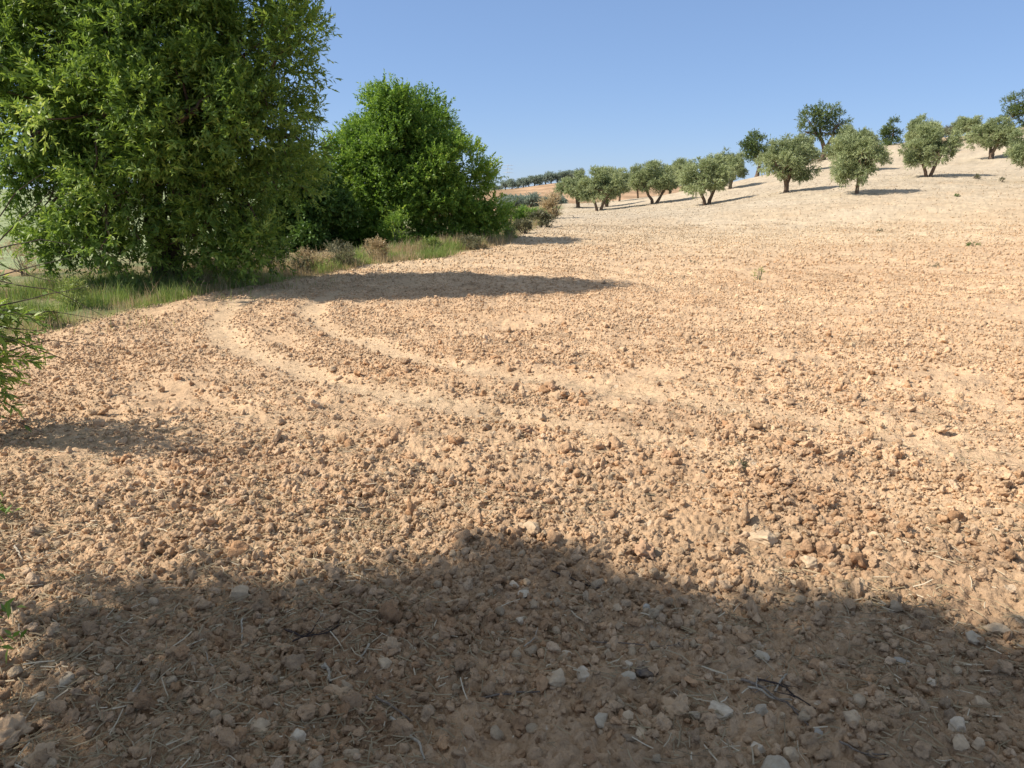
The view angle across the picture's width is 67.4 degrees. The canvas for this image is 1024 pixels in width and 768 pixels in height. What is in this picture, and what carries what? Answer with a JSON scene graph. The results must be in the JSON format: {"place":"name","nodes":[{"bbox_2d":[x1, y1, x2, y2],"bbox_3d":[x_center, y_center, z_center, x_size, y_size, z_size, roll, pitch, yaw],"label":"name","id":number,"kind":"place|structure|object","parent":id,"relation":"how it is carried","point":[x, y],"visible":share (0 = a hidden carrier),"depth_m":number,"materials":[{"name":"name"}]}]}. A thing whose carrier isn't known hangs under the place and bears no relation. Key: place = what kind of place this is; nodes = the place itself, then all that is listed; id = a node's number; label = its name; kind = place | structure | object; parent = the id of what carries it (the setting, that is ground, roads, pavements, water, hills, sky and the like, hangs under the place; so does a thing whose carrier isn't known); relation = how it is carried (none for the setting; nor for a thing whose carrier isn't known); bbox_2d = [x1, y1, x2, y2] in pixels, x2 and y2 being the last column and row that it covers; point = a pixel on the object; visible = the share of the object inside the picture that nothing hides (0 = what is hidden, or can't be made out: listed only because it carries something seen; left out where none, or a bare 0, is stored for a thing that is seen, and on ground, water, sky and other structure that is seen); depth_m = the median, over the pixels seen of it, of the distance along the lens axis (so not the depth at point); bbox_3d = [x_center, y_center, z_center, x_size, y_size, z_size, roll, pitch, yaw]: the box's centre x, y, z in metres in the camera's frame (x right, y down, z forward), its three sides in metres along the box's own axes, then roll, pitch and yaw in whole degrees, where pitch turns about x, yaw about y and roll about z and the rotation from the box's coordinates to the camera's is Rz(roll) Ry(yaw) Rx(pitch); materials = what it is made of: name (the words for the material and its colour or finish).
{"place":"outdoors","nodes":[
{"label":"outdoors","id":0,"kind":"place"},
{"bbox_2d":[0,213,558,336],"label":"green grass","id":1,"kind":"structure","parent":0,"point":[122,293],"depth_m":11.82,"materials":[{"name":"plant"}]},
{"bbox_2d":[0,127,1023,767],"bbox_3d":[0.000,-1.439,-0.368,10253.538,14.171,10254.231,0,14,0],"label":"ground","id":2,"kind":"structure","parent":0,"point":[988,205],"depth_m":4.76,"materials":[{"name":"soil"}]},
{"bbox_2d":[0,573,27,662],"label":"leafy shoot","id":3,"kind":"object","parent":2,"relation":"on","point":[7,609],"visible":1,"depth_m":2.28,"materials":[{"name":"green plant"}]},
{"bbox_2d":[0,712,33,749],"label":"soil clod","id":4,"kind":"object","parent":2,"relation":"on","point":[15,727],"visible":0.9,"depth_m":2.28,"materials":[{"name":"soil"}]},
{"bbox_2d":[0,235,43,275],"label":"wild shrub","id":5,"kind":"object","parent":2,"relation":"on","point":[23,255],"visible":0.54,"depth_m":15.06,"materials":[{"name":"green plant"}]},
{"bbox_2d":[26,691,45,707],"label":"field stone","id":6,"kind":"object","parent":2,"relation":"on","point":[33,700],"visible":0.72,"depth_m":2.45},
{"bbox_2d":[22,741,61,767],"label":"soil clod","id":7,"kind":"object","parent":2,"relation":"on","point":[49,745],"visible":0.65,"depth_m":2.21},
{"bbox_2d":[31,304,60,327],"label":"wild shrub","id":8,"kind":"object","parent":2,"relation":"on","point":[47,314],"visible":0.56,"depth_m":9.10,"materials":[{"name":"green plant"}]},
{"bbox_2d":[0,174,102,432],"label":"willow bush","id":9,"kind":"object","parent":2,"relation":"on","point":[9,311],"visible":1,"depth_m":4.75,"materials":[{"name":"green plant"}]},
{"bbox_2d":[58,671,75,686],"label":"field stone","id":10,"kind":"object","parent":2,"relation":"on","point":[65,680],"visible":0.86,"depth_m":2.50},
{"bbox_2d":[49,272,90,309],"bbox_3d":[-5.972,-1.237,10.399,0.573,0.576,0.494,0,14,0],"label":"wild shrub","id":11,"kind":"object","parent":2,"relation":"on","point":[74,285],"visible":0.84,"depth_m":10.34,"materials":[{"name":"green plant"}]},
{"bbox_2d":[122,276,153,292],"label":"wild shrub","id":12,"kind":"object","parent":2,"relation":"on","point":[139,282],"visible":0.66,"depth_m":12.00,"materials":[{"name":"green plant"}]},
{"bbox_2d":[0,0,342,288],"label":"willow tree","id":13,"kind":"object","parent":2,"relation":"on","point":[116,96],"visible":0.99,"depth_m":11.42,"materials":[{"name":"green plant"}]},
{"bbox_2d":[224,498,243,506],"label":"soil clod","id":14,"kind":"object","parent":2,"relation":"on","point":[232,501],"visible":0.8,"depth_m":4.00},
{"bbox_2d":[229,585,248,602],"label":"field stone","id":15,"kind":"object","parent":2,"relation":"on","point":[239,591],"visible":0.96,"depth_m":3.04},
{"bbox_2d":[239,524,259,536],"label":"soil clod","id":16,"kind":"object","parent":2,"relation":"on","point":[247,528],"visible":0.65,"depth_m":3.67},
{"bbox_2d":[249,717,270,735],"bbox_3d":[-0.760,1.030,2.305,0.070,0.046,0.068,0,14,0],"label":"field stone","id":17,"kind":"object","parent":2,"relation":"on","point":[260,724],"visible":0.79,"depth_m":2.29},
{"bbox_2d":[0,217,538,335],"bbox_3d":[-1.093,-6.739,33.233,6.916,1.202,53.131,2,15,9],"label":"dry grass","id":18,"kind":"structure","parent":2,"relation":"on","point":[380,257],"depth_m":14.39,"materials":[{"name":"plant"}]},
{"bbox_2d":[258,246,312,270],"bbox_3d":[-4.481,-2.449,14.963,1.196,0.676,0.708,-5,15,-17],"label":"wild shrub","id":19,"kind":"object","parent":2,"relation":"on","point":[298,261],"visible":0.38,"depth_m":15.02,"materials":[{"name":"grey plant"}]},
{"bbox_2d":[288,728,305,744],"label":"field stone","id":20,"kind":"object","parent":2,"relation":"on","point":[296,734],"visible":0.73,"depth_m":2.25,"materials":[{"name":"stone"}]},
{"bbox_2d":[239,144,364,251],"bbox_3d":[-6.058,-5.132,21.452,4.298,3.344,3.127,5,15,20],"label":"broadleaf tree","id":21,"kind":"object","parent":2,"relation":"on","point":[314,227],"visible":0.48,"depth_m":20.58,"materials":[{"name":"green plant"}]},
{"bbox_2d":[291,245,334,267],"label":"wild shrub","id":22,"kind":"object","parent":2,"relation":"on","point":[307,253],"visible":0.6,"depth_m":15.29,"materials":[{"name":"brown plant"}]},
{"bbox_2d":[284,620,343,636],"bbox_3d":[-0.735,0.899,2.834,0.221,0.040,0.074,-2,14,-9],"label":"dry twig","id":23,"kind":"object","parent":2,"relation":"on","point":[291,631],"visible":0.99,"depth_m":2.81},
{"bbox_2d":[313,481,327,491],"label":"soil clod","id":24,"kind":"object","parent":2,"relation":"on","point":[321,485],"visible":0.59,"depth_m":4.20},
{"bbox_2d":[324,684,350,697],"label":"soil clod","id":25,"kind":"object","parent":2,"relation":"on","point":[338,690],"visible":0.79,"depth_m":2.49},
{"bbox_2d":[323,237,363,266],"bbox_3d":[-3.506,-2.709,15.963,0.797,0.670,0.980,-6,15,-21],"label":"wild shrub","id":26,"kind":"object","parent":2,"relation":"on","point":[345,250],"visible":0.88,"depth_m":15.97,"materials":[{"name":"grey plant"}]},
{"bbox_2d":[361,233,391,258],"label":"wild shrub","id":27,"kind":"object","parent":2,"relation":"on","point":[377,244],"visible":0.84,"depth_m":17.11,"materials":[{"name":"beige plant"}]},
{"bbox_2d":[378,657,391,668],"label":"field stone","id":28,"kind":"object","parent":2,"relation":"on","point":[385,662],"visible":1,"depth_m":2.63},
{"bbox_2d":[378,636,401,651],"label":"soil clod","id":29,"kind":"object","parent":2,"relation":"on","point":[391,642],"visible":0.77,"depth_m":2.70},
{"bbox_2d":[375,695,412,720],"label":"dry twig","id":30,"kind":"object","parent":2,"relation":"on","point":[389,704],"visible":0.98,"depth_m":2.42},
{"bbox_2d":[372,209,416,244],"bbox_3d":[-3.218,-4.240,21.228,1.324,1.213,1.019,0,14,0],"label":"wild shrub","id":31,"kind":"object","parent":2,"relation":"on","point":[389,223],"visible":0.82,"depth_m":21.10,"materials":[{"name":"green plant"}]},
{"bbox_2d":[389,716,425,759],"bbox_3d":[-0.305,1.047,2.284,0.026,0.016,0.221,-10,17,-34],"label":"dry twig","id":32,"kind":"object","parent":2,"relation":"on","point":[413,738],"visible":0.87,"depth_m":2.26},
{"bbox_2d":[316,69,520,246],"bbox_3d":[-2.948,-6.439,22.836,6.468,5.359,4.366,0,14,0],"label":"broadleaf tree","id":33,"kind":"object","parent":2,"relation":"on","point":[400,149],"visible":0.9,"depth_m":21.76,"materials":[{"name":"green plant"}]},
{"bbox_2d":[420,235,442,249],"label":"wild shrub","id":34,"kind":"object","parent":2,"relation":"on","point":[431,240],"visible":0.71,"depth_m":19.57,"materials":[{"name":"green plant"}]},
{"bbox_2d":[459,233,486,249],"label":"wild shrub","id":35,"kind":"object","parent":2,"relation":"on","point":[475,240],"visible":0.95,"depth_m":20.43,"materials":[{"name":"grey plant"}]},
{"bbox_2d":[501,218,517,238],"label":"wild shrub","id":36,"kind":"object","parent":2,"relation":"on","point":[512,229],"visible":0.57,"depth_m":24.38,"materials":[{"name":"green plant"}]},
{"bbox_2d":[0,327,1021,767],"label":"pebbles","id":37,"kind":"object","parent":2,"relation":"on","point":[496,733],"visible":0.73,"depth_m":3.02,"materials":[{"name":"stone"}]},
{"bbox_2d":[482,691,539,697],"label":"dry twig","id":38,"kind":"object","parent":2,"relation":"on","point":[497,694],"visible":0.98,"depth_m":2.50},
{"bbox_2d":[0,169,1023,767],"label":"soil clods","id":39,"kind":"object","parent":2,"relation":"on","point":[458,535],"visible":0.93,"depth_m":3.97,"materials":[{"name":"soil"}]},
{"bbox_2d":[0,375,1023,767],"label":"straw litter","id":40,"kind":"object","parent":2,"relation":"on","point":[274,693],"visible":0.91,"depth_m":2.82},
{"bbox_2d":[504,194,525,209],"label":"olive tree","id":41,"kind":"object","parent":2,"relation":"on","point":[515,197],"visible":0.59,"depth_m":104.76,"materials":[{"name":"green plant"}]},
{"bbox_2d":[513,217,532,233],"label":"wild shrub","id":42,"kind":"object","parent":2,"relation":"on","point":[525,223],"visible":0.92,"depth_m":27.64,"materials":[{"name":"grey plant"}]},
{"bbox_2d":[517,177,531,187],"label":"olive tree","id":43,"kind":"object","parent":2,"relation":"on","point":[523,182],"visible":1,"depth_m":285.53,"materials":[{"name":"green plant"}]},
{"bbox_2d":[518,424,533,433],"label":"soil clod","id":44,"kind":"object","parent":2,"relation":"on","point":[525,428],"visible":0.7,"depth_m":5.06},
{"bbox_2d":[512,204,546,220],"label":"wild shrub","id":45,"kind":"object","parent":2,"relation":"on","point":[523,213],"visible":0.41,"depth_m":35.39,"materials":[{"name":"green plant"}]},
{"bbox_2d":[521,191,541,206],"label":"olive tree","id":46,"kind":"object","parent":2,"relation":"on","point":[532,198],"visible":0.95,"depth_m":106.64,"materials":[{"name":"green plant"}]},
{"bbox_2d":[523,521,539,536],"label":"field stone","id":47,"kind":"object","parent":2,"relation":"on","point":[531,525],"visible":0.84,"depth_m":3.66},
{"bbox_2d":[528,175,543,185],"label":"olive tree","id":48,"kind":"object","parent":2,"relation":"on","point":[536,181],"visible":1,"depth_m":285.93,"materials":[{"name":"green plant"}]},
{"bbox_2d":[525,208,556,227],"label":"wild shrub","id":49,"kind":"object","parent":2,"relation":"on","point":[542,216],"visible":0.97,"depth_m":32.34,"materials":[{"name":"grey plant"}]},
{"bbox_2d":[538,173,554,183],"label":"olive tree","id":50,"kind":"object","parent":2,"relation":"on","point":[546,178],"visible":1,"depth_m":287.01,"materials":[{"name":"green plant"}]},
{"bbox_2d":[535,189,563,218],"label":"wild shrub","id":51,"kind":"object","parent":2,"relation":"on","point":[550,204],"visible":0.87,"depth_m":38.44,"materials":[{"name":"beige plant"}]},
{"bbox_2d":[547,668,565,687],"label":"field stone","id":52,"kind":"object","parent":2,"relation":"on","point":[557,679],"visible":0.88,"depth_m":2.51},
{"bbox_2d":[551,390,569,398],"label":"stone","id":53,"kind":"object","parent":2,"relation":"on","point":[555,394],"visible":0.91,"depth_m":6.01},
{"bbox_2d":[552,169,589,207],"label":"olive tree","id":54,"kind":"object","parent":2,"relation":"on","point":[564,186],"visible":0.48,"depth_m":65.41,"materials":[{"name":"green plant"}]},
{"bbox_2d":[576,665,589,682],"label":"field stone","id":55,"kind":"object","parent":2,"relation":"on","point":[583,674],"visible":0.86,"depth_m":2.56,"materials":[{"name":"stone"}]},
{"bbox_2d":[571,164,624,210],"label":"olive tree","id":56,"kind":"object","parent":2,"relation":"on","point":[601,185],"visible":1,"depth_m":57.82,"materials":[{"name":"green plant"}]},
{"bbox_2d":[594,712,607,727],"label":"field stone","id":57,"kind":"object","parent":2,"relation":"on","point":[600,719],"visible":0.98,"depth_m":2.35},
{"bbox_2d":[590,166,625,206],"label":"olive tree","id":58,"kind":"object","parent":2,"relation":"on","point":[610,170],"visible":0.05,"depth_m":69.22,"materials":[{"name":"green plant"}]},
{"bbox_2d":[610,166,631,200],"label":"olive tree","id":59,"kind":"object","parent":2,"relation":"on","point":[625,175],"visible":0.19,"depth_m":78.81,"materials":[{"name":"green plant"}]},
{"bbox_2d":[622,710,633,720],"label":"field stone","id":60,"kind":"object","parent":2,"relation":"on","point":[627,714],"visible":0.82,"depth_m":2.36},
{"bbox_2d":[621,671,635,679],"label":"field stone","id":61,"kind":"object","parent":2,"relation":"on","point":[631,675],"visible":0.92,"depth_m":2.55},
{"bbox_2d":[629,163,644,197],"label":"olive tree","id":62,"kind":"object","parent":2,"relation":"on","point":[633,169],"visible":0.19,"depth_m":84.60,"materials":[{"name":"green plant"}]},
{"bbox_2d":[631,538,655,559],"bbox_3d":[0.582,0.754,3.433,0.110,0.132,0.128,0,14,0],"label":"soil clod","id":63,"kind":"object","parent":2,"relation":"on","point":[643,548],"visible":0.9,"depth_m":3.40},
{"bbox_2d":[635,666,658,676],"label":"soil clod","id":64,"kind":"object","parent":2,"relation":"on","point":[644,672],"visible":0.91,"depth_m":2.61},
{"bbox_2d":[624,159,680,203],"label":"olive tree","id":65,"kind":"object","parent":2,"relation":"on","point":[655,177],"visible":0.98,"depth_m":57.27,"materials":[{"name":"green plant"}]},
{"bbox_2d":[650,712,672,733],"bbox_3d":[0.451,1.044,2.330,0.075,0.087,0.073,10,17,34],"label":"soil clod","id":66,"kind":"object","parent":2,"relation":"on","point":[662,721],"visible":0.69,"depth_m":2.31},
{"bbox_2d":[655,693,691,720],"bbox_3d":[0.510,1.022,2.425,0.148,0.087,0.117,0,14,0],"label":"soil clod","id":67,"kind":"object","parent":2,"relation":"on","point":[680,702],"visible":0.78,"depth_m":2.40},
{"bbox_2d":[670,157,690,190],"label":"olive tree","id":68,"kind":"object","parent":2,"relation":"on","point":[678,162],"visible":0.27,"depth_m":72.79,"materials":[{"name":"green plant"}]},
{"bbox_2d":[673,152,736,205],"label":"olive tree","id":69,"kind":"object","parent":2,"relation":"on","point":[715,168],"visible":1,"depth_m":49.58,"materials":[{"name":"green plant"}]},
{"bbox_2d":[708,700,733,719],"bbox_3d":[0.647,1.017,2.390,0.073,0.036,0.074,-6,15,-21],"label":"field stone","id":70,"kind":"object","parent":2,"relation":"on","point":[725,710],"visible":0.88,"depth_m":2.38,"materials":[{"name":"stone"}]},
{"bbox_2d":[720,147,749,188],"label":"olive tree","id":71,"kind":"object","parent":2,"relation":"on","point":[734,160],"visible":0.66,"depth_m":61.02,"materials":[{"name":"green plant"}]},
{"bbox_2d":[732,625,747,635],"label":"soil clod","id":72,"kind":"object","parent":2,"relation":"on","point":[739,629],"visible":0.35,"depth_m":2.84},
{"bbox_2d":[735,128,775,176],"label":"broadleaf tree","id":73,"kind":"object","parent":2,"relation":"on","point":[751,146],"visible":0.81,"depth_m":75.77,"materials":[{"name":"green plant"}]},
{"bbox_2d":[754,704,767,716],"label":"field stone","id":74,"kind":"object","parent":2,"relation":"on","point":[761,709],"visible":0.95,"depth_m":2.38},
{"bbox_2d":[754,650,769,661],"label":"field stone","id":75,"kind":"object","parent":2,"relation":"on","point":[761,654],"visible":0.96,"depth_m":2.64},
{"bbox_2d":[748,530,777,546],"bbox_3d":[1.174,0.714,3.582,0.128,0.065,0.124,10,18,35],"label":"field stone","id":76,"kind":"object","parent":2,"relation":"on","point":[768,538],"visible":0.98,"depth_m":3.54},
{"bbox_2d":[747,681,791,699],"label":"dry twig","id":77,"kind":"object","parent":2,"relation":"on","point":[762,690],"visible":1,"depth_m":2.48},
{"bbox_2d":[741,676,810,724],"bbox_3d":[0.836,1.003,2.448,0.109,0.035,0.250,-5,15,-20],"label":"dry twig","id":78,"kind":"object","parent":2,"relation":"on","point":[794,709],"visible":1,"depth_m":2.48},
{"bbox_2d":[761,755,790,767],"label":"field stone","id":79,"kind":"object","parent":2,"relation":"on","point":[774,761],"visible":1,"depth_m":2.16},
{"bbox_2d":[757,676,815,708],"bbox_3d":[0.879,0.986,2.466,0.100,0.036,0.175,-5,15,-18],"label":"dry twig","id":80,"kind":"object","parent":2,"relation":"on","point":[788,690],"visible":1,"depth_m":2.48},
{"bbox_2d":[752,133,823,192],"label":"olive tree","id":81,"kind":"object","parent":2,"relation":"on","point":[787,159],"visible":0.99,"depth_m":45.51,"materials":[{"name":"green plant"}]},
{"bbox_2d":[782,747,798,763],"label":"field stone","id":82,"kind":"object","parent":2,"relation":"on","point":[790,754],"visible":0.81,"depth_m":2.23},
{"bbox_2d":[794,131,819,164],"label":"olive tree","id":83,"kind":"object","parent":2,"relation":"on","point":[810,140],"visible":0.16,"depth_m":66.53,"materials":[{"name":"green plant"}]},
{"bbox_2d":[800,555,817,568],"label":"field stone","id":84,"kind":"object","parent":2,"relation":"on","point":[809,562],"visible":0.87,"depth_m":3.33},
{"bbox_2d":[794,101,853,161],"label":"broadleaf tree","id":85,"kind":"object","parent":2,"relation":"on","point":[823,121],"visible":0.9,"depth_m":75.64,"materials":[{"name":"green plant"}]},
{"bbox_2d":[824,449,846,463],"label":"soil clod","id":86,"kind":"object","parent":2,"relation":"on","point":[839,455],"visible":0.85,"depth_m":4.54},
{"bbox_2d":[821,123,875,161],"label":"olive tree","id":87,"kind":"object","parent":2,"relation":"on","point":[849,129],"visible":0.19,"depth_m":59.25,"materials":[{"name":"green plant"}]},
{"bbox_2d":[843,709,861,724],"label":"field stone","id":88,"kind":"object","parent":2,"relation":"on","point":[850,715],"visible":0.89,"depth_m":2.33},
{"bbox_2d":[828,125,893,193],"bbox_3d":[18.113,-11.692,40.393,3.303,3.697,3.327,-14,20,-43],"label":"olive tree","id":89,"kind":"object","parent":2,"relation":"on","point":[858,155],"visible":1,"depth_m":39.91,"materials":[{"name":"green plant"}]},
{"bbox_2d":[839,740,888,758],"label":"dry twig","id":90,"kind":"object","parent":2,"relation":"on","point":[844,743],"visible":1,"depth_m":2.24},
{"bbox_2d":[866,690,889,707],"bbox_3d":[1.154,1.001,2.419,0.072,0.070,0.055,0,14,0],"label":"soil clod","id":91,"kind":"object","parent":2,"relation":"on","point":[881,699],"visible":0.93,"depth_m":2.40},
{"bbox_2d":[878,114,903,144],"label":"broadleaf tree","id":92,"kind":"object","parent":2,"relation":"on","point":[888,136],"visible":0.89,"depth_m":81.69,"materials":[{"name":"green plant"}]},
{"bbox_2d":[898,695,920,707],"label":"soil clod","id":93,"kind":"object","parent":2,"relation":"on","point":[911,701],"visible":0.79,"depth_m":2.39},
{"bbox_2d":[903,113,946,148],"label":"olive tree","id":94,"kind":"object","parent":2,"relation":"on","point":[909,135],"visible":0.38,"depth_m":69.98,"materials":[{"name":"green plant"}]},
{"bbox_2d":[897,121,966,176],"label":"olive tree","id":95,"kind":"object","parent":2,"relation":"on","point":[931,146],"visible":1,"depth_m":47.49,"materials":[{"name":"green plant"}]},
{"bbox_2d":[947,716,965,732],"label":"field stone","id":96,"kind":"object","parent":2,"relation":"on","point":[957,723],"visible":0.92,"depth_m":2.28,"materials":[{"name":"stone"}]},
{"bbox_2d":[952,733,969,750],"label":"field stone","id":97,"kind":"object","parent":2,"relation":"on","point":[960,742],"visible":1,"depth_m":2.20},
{"bbox_2d":[950,114,984,139],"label":"olive tree","id":98,"kind":"object","parent":2,"relation":"on","point":[963,122],"visible":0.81,"depth_m":79.45,"materials":[{"name":"green plant"}]},
{"bbox_2d":[965,630,980,645],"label":"field stone","id":99,"kind":"object","parent":2,"relation":"on","point":[971,636],"visible":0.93,"depth_m":2.70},
{"bbox_2d":[970,737,984,752],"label":"field stone","id":100,"kind":"object","parent":2,"relation":"on","point":[978,744],"visible":0.97,"depth_m":2.21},
{"bbox_2d":[971,695,991,708],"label":"field stone","id":101,"kind":"object","parent":2,"relation":"on","point":[978,700],"visible":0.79,"depth_m":2.42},
{"bbox_2d":[962,115,1023,158],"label":"olive tree","id":102,"kind":"object","parent":2,"relation":"on","point":[995,131],"visible":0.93,"depth_m":58.61,"materials":[{"name":"green plant"}]},
{"bbox_2d":[981,622,1011,634],"bbox_3d":[1.756,0.891,2.780,0.085,0.042,0.076,0,14,0],"label":"field stone","id":103,"kind":"object","parent":2,"relation":"on","point":[996,628],"visible":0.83,"depth_m":2.77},
{"bbox_2d":[999,88,1023,126],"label":"broadleaf tree","id":104,"kind":"object","parent":2,"relation":"on","point":[1015,113],"visible":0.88,"depth_m":86.79,"materials":[{"name":"green plant"}]},
{"bbox_2d":[1002,128,1023,168],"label":"olive tree","id":105,"kind":"object","parent":2,"relation":"on","point":[1015,151],"visible":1,"depth_m":42.92,"materials":[{"name":"green plant"}]},
{"bbox_2d":[0,0,1023,188],"label":"sky","id":106,"kind":"structure","parent":0,"point":[554,86],"materials":[{"name":"blue"}]},
{"bbox_3d":[-3.964,-1.425,1.107,4.848,5.794,3.453,0,14,0],"label":"willow tree","id":107,"kind":"object","parent":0,"visible":0},
{"bbox_2d":[0,34,35,83],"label":"hanging twig","id":108,"kind":"object","parent":107,"relation":"hanging from","point":[23,76],"visible":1,"depth_m":2.28,"materials":[{"name":"green plant"}]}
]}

